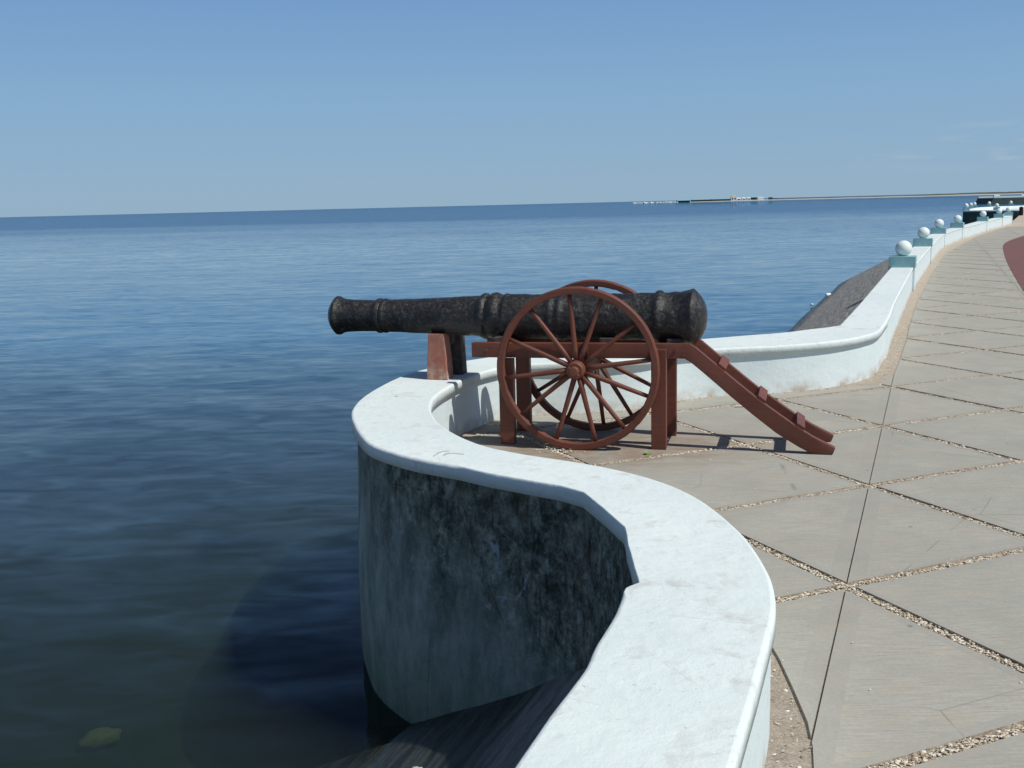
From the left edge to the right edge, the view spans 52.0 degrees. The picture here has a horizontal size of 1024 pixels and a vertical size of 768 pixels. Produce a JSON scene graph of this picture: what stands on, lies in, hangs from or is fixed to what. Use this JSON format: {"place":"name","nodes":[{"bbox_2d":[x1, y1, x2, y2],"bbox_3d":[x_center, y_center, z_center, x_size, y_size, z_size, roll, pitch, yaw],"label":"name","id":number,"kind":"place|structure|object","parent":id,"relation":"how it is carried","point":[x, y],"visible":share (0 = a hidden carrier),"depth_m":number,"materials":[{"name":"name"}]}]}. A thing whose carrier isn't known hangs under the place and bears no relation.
{"place":"outdoors","nodes":[
{"label":"outdoors","id":0,"kind":"place"},
{"bbox_2d":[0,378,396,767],"bbox_3d":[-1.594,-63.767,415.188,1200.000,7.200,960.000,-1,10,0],"label":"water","id":1,"kind":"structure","parent":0,"point":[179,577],"depth_m":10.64,"materials":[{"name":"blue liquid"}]},
{"bbox_2d":[78,727,121,749],"bbox_3d":[-2.776,2.391,7.078,0.279,0.139,0.153,-6,11,-25],"label":"rock","id":2,"kind":"object","parent":1,"relation":"on","point":[100,738],"visible":1,"depth_m":7.03,"materials":[{"name":"stone"}]},
{"bbox_2d":[0,194,1023,387],"bbox_3d":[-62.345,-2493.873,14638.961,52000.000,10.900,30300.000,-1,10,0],"label":"water","id":3,"kind":"structure","parent":0,"point":[195,297],"depth_m":47.17,"materials":[{"name":"blue liquid"}]},
{"bbox_2d":[633,201,677,203],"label":"breakwater","id":4,"kind":"object","parent":3,"relation":"in","point":[656,202],"visible":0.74,"depth_m":1279.81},
{"bbox_2d":[976,194,1023,203],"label":"pier","id":5,"kind":"structure","parent":3,"relation":"in","point":[995,199],"depth_m":259.65,"materials":[{"name":"concrete"}]},
{"bbox_2d":[0,0,1023,216],"label":"sky","id":6,"kind":"structure","parent":0,"point":[108,107],"materials":[{"name":"blue"}]},
{"bbox_2d":[259,254,897,767],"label":"revetment","id":7,"kind":"object","parent":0,"point":[339,730],"visible":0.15,"depth_m":5.45,"materials":[{"name":"concrete"}]},
{"bbox_2d":[351,216,1011,767],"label":"sea wall","id":8,"kind":"structure","parent":7,"relation":"on","point":[491,574],"depth_m":5.13,"materials":[{"name":"white paint"}]},
{"bbox_2d":[427,333,466,379],"bbox_3d":[-0.498,-0.231,7.994,0.202,0.346,0.370,1,10,15],"label":"muzzle prop","id":9,"kind":"object","parent":8,"relation":"on","point":[446,358],"visible":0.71,"depth_m":7.85,"materials":[{"name":"red wood"}]},
{"bbox_2d":[888,240,916,291],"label":"ball pillar","id":10,"kind":"structure","parent":8,"relation":"on","point":[903,258],"depth_m":18.73,"materials":[{"name":"teal paint"}]},
{"bbox_2d":[913,227,932,263],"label":"ball pillar","id":11,"kind":"structure","parent":8,"relation":"on","point":[923,233],"depth_m":26.09,"materials":[{"name":"white paint"}]},
{"bbox_2d":[931,219,946,246],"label":"ball pillar","id":12,"kind":"structure","parent":8,"relation":"on","point":[939,228],"depth_m":34.05,"materials":[{"name":"white paint"}]},
{"bbox_2d":[950,215,963,238],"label":"ball pillar","id":13,"kind":"structure","parent":8,"relation":"on","point":[957,223],"depth_m":39.45,"materials":[{"name":"white paint"}]},
{"bbox_2d":[977,211,988,230],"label":"ball pillar","id":14,"kind":"structure","parent":8,"relation":"on","point":[982,215],"depth_m":47.65,"materials":[{"name":"white paint"}]},
{"bbox_2d":[993,208,1003,225],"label":"ball pillar","id":15,"kind":"structure","parent":8,"relation":"on","point":[999,214],"depth_m":53.44,"materials":[{"name":"white paint"}]},
{"bbox_2d":[1004,207,1012,221],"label":"ball pillar","id":16,"kind":"structure","parent":8,"relation":"on","point":[1008,212],"depth_m":57.75,"materials":[{"name":"white paint"}]},
{"bbox_2d":[459,211,1023,767],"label":"ground","id":17,"kind":"structure","parent":0,"point":[781,731],"depth_m":4.05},
{"bbox_2d":[963,206,1023,224],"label":"distant bastion wall","id":18,"kind":"structure","parent":17,"relation":"on","point":[971,215],"depth_m":78.22,"materials":[{"name":"white paint"}]},
{"bbox_2d":[468,226,1023,767],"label":"pavement","id":19,"kind":"structure","parent":0,"point":[896,686],"depth_m":5.70,"materials":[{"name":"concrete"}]},
{"bbox_2d":[328,279,834,453],"bbox_3d":[0.380,-0.160,7.603,3.768,1.141,0.897,1,10,15],"label":"cannon","id":20,"kind":"object","parent":19,"relation":"on","point":[585,327],"visible":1,"depth_m":7.38,"materials":[{"name":"metal"}]},
{"bbox_2d":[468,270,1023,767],"bbox_3d":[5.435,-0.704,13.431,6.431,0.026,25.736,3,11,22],"label":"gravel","id":21,"kind":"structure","parent":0,"point":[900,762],"depth_m":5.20,"materials":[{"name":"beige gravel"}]},
{"bbox_2d":[690,193,1023,201],"bbox_3d":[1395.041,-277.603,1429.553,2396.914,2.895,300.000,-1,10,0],"label":"shore","id":22,"kind":"structure","parent":0,"point":[867,197],"depth_m":1289.42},
{"bbox_2d":[676,200,689,202],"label":"boathouse","id":23,"kind":"object","parent":22,"relation":"on","point":[681,201],"visible":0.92,"depth_m":1282.73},
{"bbox_2d":[691,199,710,201],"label":"long shed","id":24,"kind":"structure","parent":22,"relation":"on","point":[695,200],"depth_m":1291.58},
{"bbox_2d":[710,198,730,200],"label":"long shed","id":25,"kind":"structure","parent":22,"relation":"on","point":[725,199],"depth_m":1291.50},
{"bbox_2d":[730,195,736,199],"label":"tower house","id":26,"kind":"structure","parent":22,"relation":"on","point":[733,197],"depth_m":1293.98,"materials":[{"name":"white tile"}]},
{"bbox_2d":[774,191,1023,198],"bbox_3d":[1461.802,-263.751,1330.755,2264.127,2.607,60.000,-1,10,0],"label":"shore scrub","id":27,"kind":"object","parent":22,"relation":"on","point":[922,194],"visible":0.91,"depth_m":1306.09,"materials":[{"name":"green plant"}]},
{"bbox_2d":[1003,236,1023,289],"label":"path","id":28,"kind":"structure","parent":0,"point":[1013,249],"depth_m":27.90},
{"bbox_2d":[1019,206,1023,214],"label":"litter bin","id":29,"kind":"object","parent":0,"point":[1021,208],"visible":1,"depth_m":76.33,"materials":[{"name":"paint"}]},
{"label":"promenade","id":30,"kind":"structure","parent":0,"visible":0},
{"bbox_2d":[993,203,999,209],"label":"ball pillar","id":31,"kind":"structure","parent":30,"relation":"on","point":[996,207],"depth_m":78.18,"materials":[{"name":"white paint"}]}
]}

